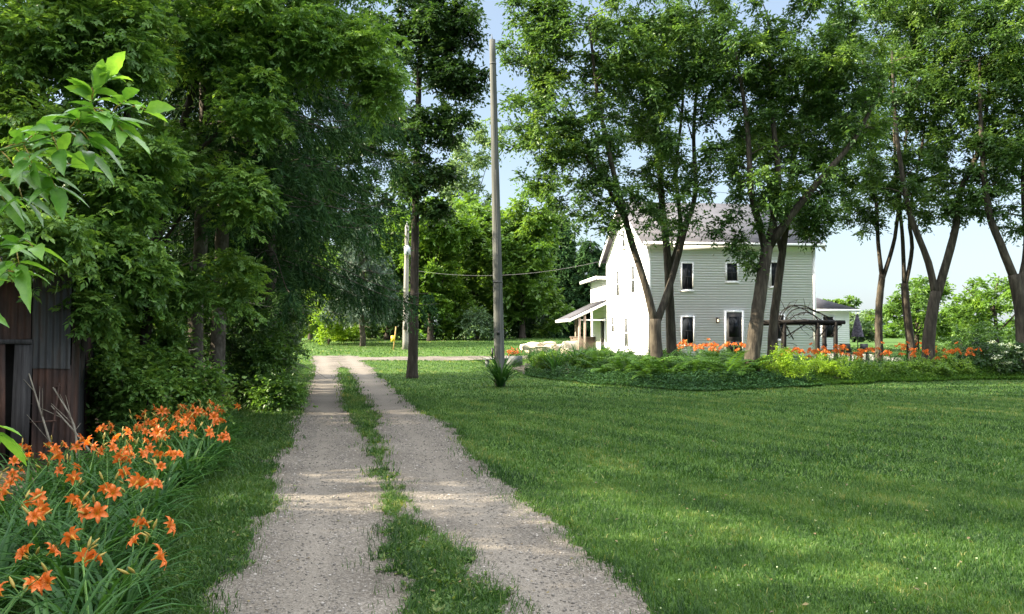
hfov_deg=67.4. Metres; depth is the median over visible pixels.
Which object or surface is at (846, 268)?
sky
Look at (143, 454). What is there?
daylily
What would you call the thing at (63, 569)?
daylily
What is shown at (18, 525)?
daylily
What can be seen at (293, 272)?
spruce tree
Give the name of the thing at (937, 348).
bed shrub
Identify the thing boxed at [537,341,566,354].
strap leaf clump
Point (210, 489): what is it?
verge grass
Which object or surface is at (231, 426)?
daylily
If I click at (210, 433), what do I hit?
daylily
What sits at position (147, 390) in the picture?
wild shrub
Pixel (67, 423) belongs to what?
dry stick
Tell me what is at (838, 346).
daylily
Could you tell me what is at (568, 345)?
stone block
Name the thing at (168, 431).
daylily
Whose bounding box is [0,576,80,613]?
daylily
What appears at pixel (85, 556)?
daylily
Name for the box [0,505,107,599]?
daylily
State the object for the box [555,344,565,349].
stone block
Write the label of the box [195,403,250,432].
daylily
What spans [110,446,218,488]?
daylily
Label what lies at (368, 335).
maple tree
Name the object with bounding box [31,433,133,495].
daylily
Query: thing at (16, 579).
daylily
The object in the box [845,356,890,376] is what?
bed shrub
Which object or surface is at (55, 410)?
rod frame
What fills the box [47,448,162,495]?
daylily
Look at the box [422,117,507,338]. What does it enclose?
poplar tree
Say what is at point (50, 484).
daylily
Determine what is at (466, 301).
maple tree
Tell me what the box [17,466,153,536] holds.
daylily
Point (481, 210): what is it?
maple tree
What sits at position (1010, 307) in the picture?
field tree
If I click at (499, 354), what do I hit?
bare pole
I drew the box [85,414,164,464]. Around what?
daylily
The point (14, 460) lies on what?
daylily
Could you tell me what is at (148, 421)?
daylily
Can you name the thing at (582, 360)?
strap leaf clump
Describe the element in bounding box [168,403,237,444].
daylily
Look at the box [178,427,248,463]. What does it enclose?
daylily
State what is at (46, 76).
hedgerow tree
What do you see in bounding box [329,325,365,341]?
wild shrub
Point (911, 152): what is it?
ash tree
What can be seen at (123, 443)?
daylily
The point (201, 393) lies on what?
wild shrub
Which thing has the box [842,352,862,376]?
daylily
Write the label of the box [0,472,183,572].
daylily
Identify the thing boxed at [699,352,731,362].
fern
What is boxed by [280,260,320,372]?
wild shrub
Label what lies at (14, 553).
daylily
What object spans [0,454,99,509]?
daylily
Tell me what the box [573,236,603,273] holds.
maple tree
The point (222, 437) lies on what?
daylily
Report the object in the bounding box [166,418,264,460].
daylily
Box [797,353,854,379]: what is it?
bed shrub
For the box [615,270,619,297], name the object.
window
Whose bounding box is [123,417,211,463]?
daylily
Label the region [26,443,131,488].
daylily
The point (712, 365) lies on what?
fern
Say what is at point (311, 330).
wild shrub
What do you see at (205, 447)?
daylily
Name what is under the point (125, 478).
daylily
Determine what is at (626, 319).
window
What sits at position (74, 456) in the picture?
daylily
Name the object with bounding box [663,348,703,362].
fern
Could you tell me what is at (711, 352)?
fern
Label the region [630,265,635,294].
window
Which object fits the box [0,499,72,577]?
daylily
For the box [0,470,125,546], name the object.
daylily
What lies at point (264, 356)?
wild shrub
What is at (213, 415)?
daylily
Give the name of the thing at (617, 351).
strap leaf clump
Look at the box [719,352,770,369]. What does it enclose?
fern
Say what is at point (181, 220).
hedgerow tree
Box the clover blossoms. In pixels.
[478,408,981,611]
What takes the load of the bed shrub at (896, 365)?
on the bed soil
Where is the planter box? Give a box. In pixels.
[504,347,522,365]
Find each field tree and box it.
[823,295,861,311]
[849,309,885,341]
[863,275,964,350]
[924,303,1013,345]
[939,273,1014,348]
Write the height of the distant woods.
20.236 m
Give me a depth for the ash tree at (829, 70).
24.78 m
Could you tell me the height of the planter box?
0.883 m
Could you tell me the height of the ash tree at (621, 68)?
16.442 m
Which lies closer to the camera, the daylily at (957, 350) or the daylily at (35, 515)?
the daylily at (35, 515)
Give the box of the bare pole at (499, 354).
[489,38,504,386]
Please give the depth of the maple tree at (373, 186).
77.28 m
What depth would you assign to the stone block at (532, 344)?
40.44 m
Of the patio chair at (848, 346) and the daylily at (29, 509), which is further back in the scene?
the patio chair at (848, 346)
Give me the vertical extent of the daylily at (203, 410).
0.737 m
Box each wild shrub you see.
[84,328,180,442]
[84,331,196,442]
[92,289,198,406]
[127,251,204,352]
[153,346,247,430]
[175,277,279,404]
[178,234,292,363]
[225,302,311,406]
[226,296,309,385]
[230,363,317,412]
[232,291,304,370]
[275,248,319,378]
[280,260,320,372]
[299,291,319,339]
[308,294,353,344]
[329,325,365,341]
[365,308,409,339]
[418,313,460,339]
[455,305,506,340]
[473,308,516,338]
[504,313,555,337]
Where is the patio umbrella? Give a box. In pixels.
[851,314,863,357]
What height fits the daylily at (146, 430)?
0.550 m
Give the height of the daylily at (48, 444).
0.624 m
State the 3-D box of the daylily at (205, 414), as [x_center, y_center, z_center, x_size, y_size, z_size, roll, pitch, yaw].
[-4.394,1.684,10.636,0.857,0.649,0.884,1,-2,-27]
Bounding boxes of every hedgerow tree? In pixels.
[0,0,165,335]
[118,92,217,361]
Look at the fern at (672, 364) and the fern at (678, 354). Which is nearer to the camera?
the fern at (672, 364)
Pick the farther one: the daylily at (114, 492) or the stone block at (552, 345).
the stone block at (552, 345)
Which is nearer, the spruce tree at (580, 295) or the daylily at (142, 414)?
the daylily at (142, 414)
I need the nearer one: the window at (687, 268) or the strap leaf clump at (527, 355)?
the strap leaf clump at (527, 355)
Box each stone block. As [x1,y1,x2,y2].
[520,344,529,349]
[525,347,536,353]
[527,342,545,346]
[534,346,546,351]
[541,341,555,344]
[544,344,556,350]
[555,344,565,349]
[562,341,577,351]
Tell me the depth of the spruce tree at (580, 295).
69.19 m
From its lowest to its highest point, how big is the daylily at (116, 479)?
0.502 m
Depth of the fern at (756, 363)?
24.30 m
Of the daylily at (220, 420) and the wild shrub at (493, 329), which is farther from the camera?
the wild shrub at (493, 329)
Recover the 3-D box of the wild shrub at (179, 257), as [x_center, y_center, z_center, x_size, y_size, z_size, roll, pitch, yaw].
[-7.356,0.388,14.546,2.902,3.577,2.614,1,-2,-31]
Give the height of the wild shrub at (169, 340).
3.028 m
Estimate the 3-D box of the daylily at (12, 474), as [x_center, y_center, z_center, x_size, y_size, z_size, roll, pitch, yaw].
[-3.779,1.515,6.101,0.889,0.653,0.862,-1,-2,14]
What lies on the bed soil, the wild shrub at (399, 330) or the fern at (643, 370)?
the fern at (643, 370)
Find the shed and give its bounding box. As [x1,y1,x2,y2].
[0,248,95,466]
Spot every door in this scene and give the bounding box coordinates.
[600,318,605,349]
[724,311,743,352]
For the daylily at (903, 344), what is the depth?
30.48 m
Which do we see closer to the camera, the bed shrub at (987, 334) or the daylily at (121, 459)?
the daylily at (121, 459)
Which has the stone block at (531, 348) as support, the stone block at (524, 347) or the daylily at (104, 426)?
the stone block at (524, 347)
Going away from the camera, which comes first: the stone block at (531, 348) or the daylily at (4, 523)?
the daylily at (4, 523)
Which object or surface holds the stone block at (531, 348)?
on the ground at (522, 340)
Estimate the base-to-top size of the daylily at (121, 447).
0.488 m
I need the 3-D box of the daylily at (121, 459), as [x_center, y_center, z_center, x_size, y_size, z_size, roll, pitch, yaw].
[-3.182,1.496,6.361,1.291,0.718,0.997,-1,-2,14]
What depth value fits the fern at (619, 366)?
25.17 m
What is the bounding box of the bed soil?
[512,363,843,387]
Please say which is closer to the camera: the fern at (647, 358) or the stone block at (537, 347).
the fern at (647, 358)
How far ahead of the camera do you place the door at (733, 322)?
37.36 m
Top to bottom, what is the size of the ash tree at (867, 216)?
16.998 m
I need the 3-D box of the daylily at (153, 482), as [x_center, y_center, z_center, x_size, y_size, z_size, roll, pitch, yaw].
[-2.969,1.554,5.766,1.085,0.558,1.142,0,-2,-6]
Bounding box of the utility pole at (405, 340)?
[402,225,410,349]
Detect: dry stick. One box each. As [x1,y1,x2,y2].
[24,374,54,460]
[41,405,92,455]
[51,387,76,457]
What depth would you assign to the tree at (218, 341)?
14.74 m
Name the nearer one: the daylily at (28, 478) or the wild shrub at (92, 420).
the daylily at (28, 478)
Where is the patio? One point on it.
(864, 356)
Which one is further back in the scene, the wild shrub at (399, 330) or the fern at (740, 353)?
the wild shrub at (399, 330)
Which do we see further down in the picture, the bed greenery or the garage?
the bed greenery
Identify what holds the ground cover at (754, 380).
on the bed soil
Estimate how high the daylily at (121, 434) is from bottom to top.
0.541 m
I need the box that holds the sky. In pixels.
[3,0,1023,335]
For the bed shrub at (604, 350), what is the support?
on the bed soil
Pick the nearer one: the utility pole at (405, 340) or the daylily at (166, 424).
the daylily at (166, 424)
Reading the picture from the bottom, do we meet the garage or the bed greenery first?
the bed greenery
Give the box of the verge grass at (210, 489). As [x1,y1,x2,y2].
[7,358,315,613]
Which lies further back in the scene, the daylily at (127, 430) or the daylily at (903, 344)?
the daylily at (903, 344)
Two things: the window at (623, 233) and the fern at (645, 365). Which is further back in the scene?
the window at (623, 233)
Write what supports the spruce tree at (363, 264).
on the ground at (522, 340)
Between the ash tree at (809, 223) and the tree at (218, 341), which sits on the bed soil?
the ash tree at (809, 223)
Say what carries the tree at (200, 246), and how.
on the ground at (522, 340)
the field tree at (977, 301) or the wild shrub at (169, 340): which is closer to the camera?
the wild shrub at (169, 340)
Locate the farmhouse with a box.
[555,202,825,360]
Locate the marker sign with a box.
[391,327,395,349]
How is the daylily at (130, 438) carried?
on the ground at (522, 340)
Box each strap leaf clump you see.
[459,344,535,386]
[513,345,542,364]
[521,347,566,369]
[531,348,579,372]
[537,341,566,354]
[549,341,604,364]
[550,345,604,375]
[563,351,611,375]
[567,340,614,353]
[593,344,635,356]
[631,346,683,366]
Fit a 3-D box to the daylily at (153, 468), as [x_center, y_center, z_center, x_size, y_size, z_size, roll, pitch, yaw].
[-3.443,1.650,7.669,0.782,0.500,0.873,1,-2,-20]
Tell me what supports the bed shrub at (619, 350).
on the bed soil
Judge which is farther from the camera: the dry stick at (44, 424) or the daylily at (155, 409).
the daylily at (155, 409)
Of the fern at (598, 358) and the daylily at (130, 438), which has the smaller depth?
the daylily at (130, 438)
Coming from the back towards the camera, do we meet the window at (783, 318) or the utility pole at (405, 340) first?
the utility pole at (405, 340)
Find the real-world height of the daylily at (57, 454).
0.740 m
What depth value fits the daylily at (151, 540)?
5.36 m
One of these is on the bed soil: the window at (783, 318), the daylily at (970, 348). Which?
the daylily at (970, 348)
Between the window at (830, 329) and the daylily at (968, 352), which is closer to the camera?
the daylily at (968, 352)
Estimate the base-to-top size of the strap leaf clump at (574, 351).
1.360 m
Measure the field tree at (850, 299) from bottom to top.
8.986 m
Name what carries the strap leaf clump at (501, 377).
on the ground at (522, 340)
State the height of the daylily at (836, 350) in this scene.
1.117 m
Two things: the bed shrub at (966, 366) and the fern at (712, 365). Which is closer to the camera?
the fern at (712, 365)
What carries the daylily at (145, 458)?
on the ground at (522, 340)
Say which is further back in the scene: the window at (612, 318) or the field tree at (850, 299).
the field tree at (850, 299)
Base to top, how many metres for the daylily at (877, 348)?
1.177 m
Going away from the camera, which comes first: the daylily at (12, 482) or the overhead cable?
the daylily at (12, 482)
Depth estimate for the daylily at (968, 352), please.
27.32 m
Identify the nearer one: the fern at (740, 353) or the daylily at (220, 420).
the daylily at (220, 420)
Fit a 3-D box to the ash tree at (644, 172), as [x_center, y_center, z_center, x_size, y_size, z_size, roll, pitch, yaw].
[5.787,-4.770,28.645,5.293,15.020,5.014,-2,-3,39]
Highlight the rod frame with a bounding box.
[22,383,60,465]
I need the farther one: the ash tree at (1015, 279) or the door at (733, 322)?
the door at (733, 322)
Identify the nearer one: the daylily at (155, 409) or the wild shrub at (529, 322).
the daylily at (155, 409)
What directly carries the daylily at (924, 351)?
on the bed soil
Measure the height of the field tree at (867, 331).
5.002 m
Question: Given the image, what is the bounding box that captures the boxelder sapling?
[0,51,174,465]
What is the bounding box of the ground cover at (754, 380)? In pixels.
[524,363,824,390]
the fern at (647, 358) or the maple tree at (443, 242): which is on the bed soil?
the fern at (647, 358)
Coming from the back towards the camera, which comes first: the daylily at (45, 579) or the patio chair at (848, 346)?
the patio chair at (848, 346)
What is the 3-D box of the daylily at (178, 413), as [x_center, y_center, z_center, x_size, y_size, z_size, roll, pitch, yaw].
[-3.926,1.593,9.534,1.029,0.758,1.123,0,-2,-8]
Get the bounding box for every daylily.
[0,433,104,494]
[0,447,48,505]
[0,447,93,525]
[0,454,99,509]
[0,454,99,524]
[0,467,44,527]
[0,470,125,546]
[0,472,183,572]
[0,473,67,534]
[0,476,67,511]
[0,480,177,583]
[0,486,98,573]
[0,489,131,595]
[0,498,96,565]
[0,498,129,563]
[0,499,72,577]
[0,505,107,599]
[0,506,102,613]
[0,513,45,548]
[0,515,43,603]
[0,515,152,599]
[0,523,188,613]
[0,528,36,610]
[0,536,211,613]
[0,543,202,613]
[0,554,42,605]
[0,575,76,613]
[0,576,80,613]
[1,435,110,481]
[1,448,124,494]
[2,519,203,613]
[5,471,144,532]
[5,471,175,583]
[8,525,178,613]
[10,456,121,518]
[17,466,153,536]
[20,435,147,501]
[21,438,123,477]
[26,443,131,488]
[27,454,138,506]
[28,470,206,545]
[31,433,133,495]
[44,437,183,519]
[45,508,217,606]
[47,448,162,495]
[50,440,132,479]
[50,445,204,524]
[61,426,136,478]
[61,459,207,549]
[63,495,215,561]
[79,425,158,465]
[80,456,163,497]
[82,464,176,498]
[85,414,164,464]
[86,431,152,461]
[89,458,213,529]
[91,426,156,456]
[94,424,201,478]
[96,404,180,443]
[97,420,140,445]
[99,412,188,452]
[100,442,185,473]
[101,428,197,458]
[101,433,203,469]
[109,409,195,454]
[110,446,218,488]
[115,424,243,490]
[116,406,192,443]
[116,437,223,502]
[120,411,203,447]
[121,420,200,443]
[122,421,222,451]
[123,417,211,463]
[124,409,181,440]
[124,448,204,491]
[133,432,225,482]
[134,422,221,473]
[145,418,198,444]
[146,418,219,459]
[146,420,232,463]
[149,405,245,468]
[152,425,241,479]
[155,406,230,438]
[158,404,203,429]
[166,404,239,452]
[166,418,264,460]
[167,428,245,471]
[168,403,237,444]
[169,401,241,431]
[173,405,225,435]
[175,399,253,445]
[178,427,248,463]
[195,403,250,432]
[196,424,236,446]
[197,411,251,441]
[206,402,254,435]
[823,343,872,372]
[823,347,840,370]
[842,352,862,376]
[853,347,880,369]
[863,349,889,368]
[866,347,897,367]
[887,342,918,361]
[888,349,939,368]
[929,348,978,368]
[951,351,986,374]
[967,346,997,375]
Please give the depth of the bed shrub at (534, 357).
29.17 m
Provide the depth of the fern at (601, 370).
26.38 m
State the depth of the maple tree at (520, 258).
61.91 m
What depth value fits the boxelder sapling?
2.54 m
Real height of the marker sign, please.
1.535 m
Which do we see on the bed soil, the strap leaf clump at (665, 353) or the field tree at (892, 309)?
the strap leaf clump at (665, 353)
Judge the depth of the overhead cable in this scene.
48.04 m
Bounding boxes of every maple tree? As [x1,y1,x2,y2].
[299,255,379,337]
[303,114,386,338]
[305,242,354,339]
[330,183,419,248]
[332,212,433,339]
[338,0,497,378]
[384,192,492,340]
[435,190,535,338]
[435,257,508,338]
[460,179,575,338]
[480,206,541,337]
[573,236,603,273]
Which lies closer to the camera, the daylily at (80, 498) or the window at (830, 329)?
the daylily at (80, 498)
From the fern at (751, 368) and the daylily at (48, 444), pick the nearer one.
the daylily at (48, 444)
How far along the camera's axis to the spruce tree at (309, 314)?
22.54 m
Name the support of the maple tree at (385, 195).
on the ground at (522, 340)
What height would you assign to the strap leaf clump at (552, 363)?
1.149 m
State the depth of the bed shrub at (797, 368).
26.26 m
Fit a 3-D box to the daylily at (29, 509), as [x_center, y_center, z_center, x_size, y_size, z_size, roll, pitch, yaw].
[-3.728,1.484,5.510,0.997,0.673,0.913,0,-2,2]
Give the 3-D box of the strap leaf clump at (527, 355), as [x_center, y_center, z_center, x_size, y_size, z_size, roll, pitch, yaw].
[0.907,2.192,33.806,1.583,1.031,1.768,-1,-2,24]
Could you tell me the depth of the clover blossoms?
7.04 m
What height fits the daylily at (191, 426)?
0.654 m
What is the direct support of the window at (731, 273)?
in the farmhouse
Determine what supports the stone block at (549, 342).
on the stone block at (552, 345)
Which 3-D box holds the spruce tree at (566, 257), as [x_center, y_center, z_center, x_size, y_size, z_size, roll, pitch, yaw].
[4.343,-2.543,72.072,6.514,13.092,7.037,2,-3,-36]
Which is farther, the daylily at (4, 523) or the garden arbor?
the garden arbor
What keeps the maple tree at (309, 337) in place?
on the ground at (522, 340)
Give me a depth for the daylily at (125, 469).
5.74 m
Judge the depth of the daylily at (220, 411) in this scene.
11.17 m
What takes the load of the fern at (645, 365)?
on the bed soil
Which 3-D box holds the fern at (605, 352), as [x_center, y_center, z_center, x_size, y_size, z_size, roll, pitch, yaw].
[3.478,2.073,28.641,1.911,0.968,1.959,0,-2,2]
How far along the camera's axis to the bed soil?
32.08 m
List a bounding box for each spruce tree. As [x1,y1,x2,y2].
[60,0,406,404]
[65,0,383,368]
[137,0,441,377]
[168,82,349,360]
[317,219,418,345]
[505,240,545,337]
[532,216,588,337]
[549,238,605,338]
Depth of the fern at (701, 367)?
24.42 m
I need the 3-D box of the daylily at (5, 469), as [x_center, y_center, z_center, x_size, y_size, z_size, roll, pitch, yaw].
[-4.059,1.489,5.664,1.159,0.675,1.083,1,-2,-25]
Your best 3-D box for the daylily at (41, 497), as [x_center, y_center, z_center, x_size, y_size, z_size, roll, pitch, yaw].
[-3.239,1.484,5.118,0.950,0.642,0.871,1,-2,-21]
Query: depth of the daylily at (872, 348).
28.82 m
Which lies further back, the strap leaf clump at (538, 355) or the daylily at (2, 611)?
the strap leaf clump at (538, 355)
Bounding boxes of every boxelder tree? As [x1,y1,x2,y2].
[0,0,197,383]
[92,0,420,410]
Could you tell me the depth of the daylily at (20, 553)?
4.10 m
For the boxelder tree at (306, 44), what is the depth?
12.24 m
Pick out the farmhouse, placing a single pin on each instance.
(713, 296)
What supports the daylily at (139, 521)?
on the ground at (522, 340)
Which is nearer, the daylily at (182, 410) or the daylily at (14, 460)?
the daylily at (14, 460)
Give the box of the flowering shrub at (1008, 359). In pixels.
[954,337,1023,375]
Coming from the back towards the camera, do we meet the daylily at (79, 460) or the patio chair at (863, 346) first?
the patio chair at (863, 346)
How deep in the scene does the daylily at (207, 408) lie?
11.21 m
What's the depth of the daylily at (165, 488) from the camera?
6.41 m
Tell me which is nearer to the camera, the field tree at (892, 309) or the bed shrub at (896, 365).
the bed shrub at (896, 365)
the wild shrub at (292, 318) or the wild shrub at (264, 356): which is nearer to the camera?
the wild shrub at (264, 356)
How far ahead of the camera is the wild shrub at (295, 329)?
25.49 m
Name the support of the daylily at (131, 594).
on the ground at (522, 340)
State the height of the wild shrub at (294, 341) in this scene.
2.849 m
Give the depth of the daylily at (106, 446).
8.81 m
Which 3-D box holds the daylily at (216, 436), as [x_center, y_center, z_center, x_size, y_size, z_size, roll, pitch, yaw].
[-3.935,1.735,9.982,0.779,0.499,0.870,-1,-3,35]
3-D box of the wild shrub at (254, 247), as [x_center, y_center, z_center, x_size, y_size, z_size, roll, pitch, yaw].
[-7.187,0.130,18.979,3.423,4.402,3.283,0,-2,0]
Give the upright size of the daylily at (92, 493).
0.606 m
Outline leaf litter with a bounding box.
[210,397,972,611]
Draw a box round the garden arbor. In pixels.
[763,298,845,359]
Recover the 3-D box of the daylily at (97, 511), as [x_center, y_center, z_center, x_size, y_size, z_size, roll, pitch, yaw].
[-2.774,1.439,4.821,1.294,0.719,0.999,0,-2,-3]
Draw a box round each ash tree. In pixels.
[484,0,722,370]
[605,0,745,356]
[659,0,907,372]
[717,86,897,367]
[814,0,964,360]
[850,0,1023,365]
[858,0,1023,361]
[913,0,1023,369]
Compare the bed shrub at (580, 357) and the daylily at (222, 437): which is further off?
the bed shrub at (580, 357)
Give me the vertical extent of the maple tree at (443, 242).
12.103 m
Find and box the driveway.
[202,355,649,613]
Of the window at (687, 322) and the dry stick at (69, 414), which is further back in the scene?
the window at (687, 322)
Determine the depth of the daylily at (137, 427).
7.86 m
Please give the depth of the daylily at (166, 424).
9.07 m
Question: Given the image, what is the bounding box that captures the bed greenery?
[799,363,1023,383]
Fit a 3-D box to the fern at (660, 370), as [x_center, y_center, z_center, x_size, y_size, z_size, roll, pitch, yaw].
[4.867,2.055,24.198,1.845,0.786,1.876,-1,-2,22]
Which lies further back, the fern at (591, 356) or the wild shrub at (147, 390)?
the fern at (591, 356)
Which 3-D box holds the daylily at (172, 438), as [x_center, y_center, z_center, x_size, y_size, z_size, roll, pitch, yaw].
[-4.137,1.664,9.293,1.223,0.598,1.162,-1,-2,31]
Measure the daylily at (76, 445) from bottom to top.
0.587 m
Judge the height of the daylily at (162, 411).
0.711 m
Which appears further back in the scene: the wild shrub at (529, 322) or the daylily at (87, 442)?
the wild shrub at (529, 322)
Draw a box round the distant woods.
[187,318,1014,338]
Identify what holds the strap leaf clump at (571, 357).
on the bed soil
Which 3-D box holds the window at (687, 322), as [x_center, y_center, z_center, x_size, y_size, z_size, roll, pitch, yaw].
[8.500,1.165,37.140,0.734,1.463,0.082,0,-2,-6]
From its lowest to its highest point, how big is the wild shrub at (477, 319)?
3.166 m
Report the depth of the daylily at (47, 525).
5.33 m
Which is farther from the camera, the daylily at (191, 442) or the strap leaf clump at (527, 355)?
the strap leaf clump at (527, 355)
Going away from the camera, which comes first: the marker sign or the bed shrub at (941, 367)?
the bed shrub at (941, 367)
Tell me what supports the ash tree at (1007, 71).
on the bed soil
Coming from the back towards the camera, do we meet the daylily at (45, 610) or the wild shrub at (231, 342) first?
the wild shrub at (231, 342)
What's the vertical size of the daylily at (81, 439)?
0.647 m
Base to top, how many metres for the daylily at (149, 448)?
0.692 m
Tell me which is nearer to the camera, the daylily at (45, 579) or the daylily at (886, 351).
the daylily at (45, 579)
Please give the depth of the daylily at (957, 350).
27.89 m
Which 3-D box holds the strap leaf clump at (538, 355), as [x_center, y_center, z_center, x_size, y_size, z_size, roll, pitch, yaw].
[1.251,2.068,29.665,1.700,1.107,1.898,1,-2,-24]
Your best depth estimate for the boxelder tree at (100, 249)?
9.95 m
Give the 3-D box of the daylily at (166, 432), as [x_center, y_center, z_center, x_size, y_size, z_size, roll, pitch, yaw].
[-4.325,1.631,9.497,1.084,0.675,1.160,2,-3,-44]
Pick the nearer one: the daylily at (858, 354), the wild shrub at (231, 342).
the wild shrub at (231, 342)
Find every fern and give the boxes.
[570,347,608,367]
[573,349,615,373]
[574,357,629,376]
[585,350,626,359]
[597,355,633,377]
[600,355,654,377]
[608,354,678,376]
[625,355,683,380]
[630,357,681,373]
[637,360,695,380]
[641,348,684,360]
[662,357,710,378]
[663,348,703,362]
[665,355,723,378]
[687,349,718,356]
[695,355,755,381]
[698,349,762,380]
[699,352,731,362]
[709,358,772,378]
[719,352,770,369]
[721,355,774,376]
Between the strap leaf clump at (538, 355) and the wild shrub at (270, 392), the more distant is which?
the strap leaf clump at (538, 355)
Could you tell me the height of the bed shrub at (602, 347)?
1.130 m
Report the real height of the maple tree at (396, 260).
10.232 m
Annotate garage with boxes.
[816,298,860,349]
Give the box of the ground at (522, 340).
[0,336,1023,613]
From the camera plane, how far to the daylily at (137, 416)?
9.93 m
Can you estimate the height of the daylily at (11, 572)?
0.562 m
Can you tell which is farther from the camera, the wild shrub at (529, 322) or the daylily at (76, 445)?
the wild shrub at (529, 322)
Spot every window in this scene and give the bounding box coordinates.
[610,317,614,333]
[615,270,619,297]
[621,229,625,249]
[623,317,628,348]
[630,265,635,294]
[680,262,694,291]
[680,316,694,345]
[725,262,738,282]
[769,261,776,287]
[778,314,784,340]
[821,315,834,336]
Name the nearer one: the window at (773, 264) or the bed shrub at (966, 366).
the bed shrub at (966, 366)
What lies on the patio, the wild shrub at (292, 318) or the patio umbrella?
the patio umbrella
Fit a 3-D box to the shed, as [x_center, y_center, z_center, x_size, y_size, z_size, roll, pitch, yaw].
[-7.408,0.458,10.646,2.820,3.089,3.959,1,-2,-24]
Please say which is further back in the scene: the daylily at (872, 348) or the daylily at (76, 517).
the daylily at (872, 348)
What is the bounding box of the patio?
[815,353,905,361]
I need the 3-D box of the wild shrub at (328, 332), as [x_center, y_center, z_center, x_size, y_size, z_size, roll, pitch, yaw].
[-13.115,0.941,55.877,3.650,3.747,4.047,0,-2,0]
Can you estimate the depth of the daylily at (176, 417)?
9.87 m
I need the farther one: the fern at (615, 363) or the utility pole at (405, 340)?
the utility pole at (405, 340)
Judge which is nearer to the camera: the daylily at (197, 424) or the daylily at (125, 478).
the daylily at (125, 478)
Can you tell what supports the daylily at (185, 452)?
on the ground at (522, 340)
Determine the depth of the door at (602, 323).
46.65 m
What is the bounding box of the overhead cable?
[420,261,600,275]
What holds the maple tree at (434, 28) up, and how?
on the ground at (522, 340)
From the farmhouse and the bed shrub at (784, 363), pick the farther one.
the farmhouse
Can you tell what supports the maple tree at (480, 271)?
on the ground at (522, 340)
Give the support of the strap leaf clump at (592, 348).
on the bed soil
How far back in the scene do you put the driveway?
6.42 m
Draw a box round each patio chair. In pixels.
[840,344,851,356]
[860,344,874,360]
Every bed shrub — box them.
[526,350,564,372]
[559,353,605,375]
[582,344,611,354]
[586,348,613,357]
[612,348,633,354]
[759,343,809,380]
[776,358,809,378]
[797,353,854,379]
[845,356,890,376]
[874,358,921,377]
[902,356,956,380]
[915,338,954,361]
[929,353,975,375]
[937,320,1015,366]
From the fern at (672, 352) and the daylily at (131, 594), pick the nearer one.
the daylily at (131, 594)
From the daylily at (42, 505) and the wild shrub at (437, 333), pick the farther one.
the wild shrub at (437, 333)
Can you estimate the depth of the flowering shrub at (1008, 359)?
27.57 m
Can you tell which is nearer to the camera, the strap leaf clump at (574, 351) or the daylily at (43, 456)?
the daylily at (43, 456)

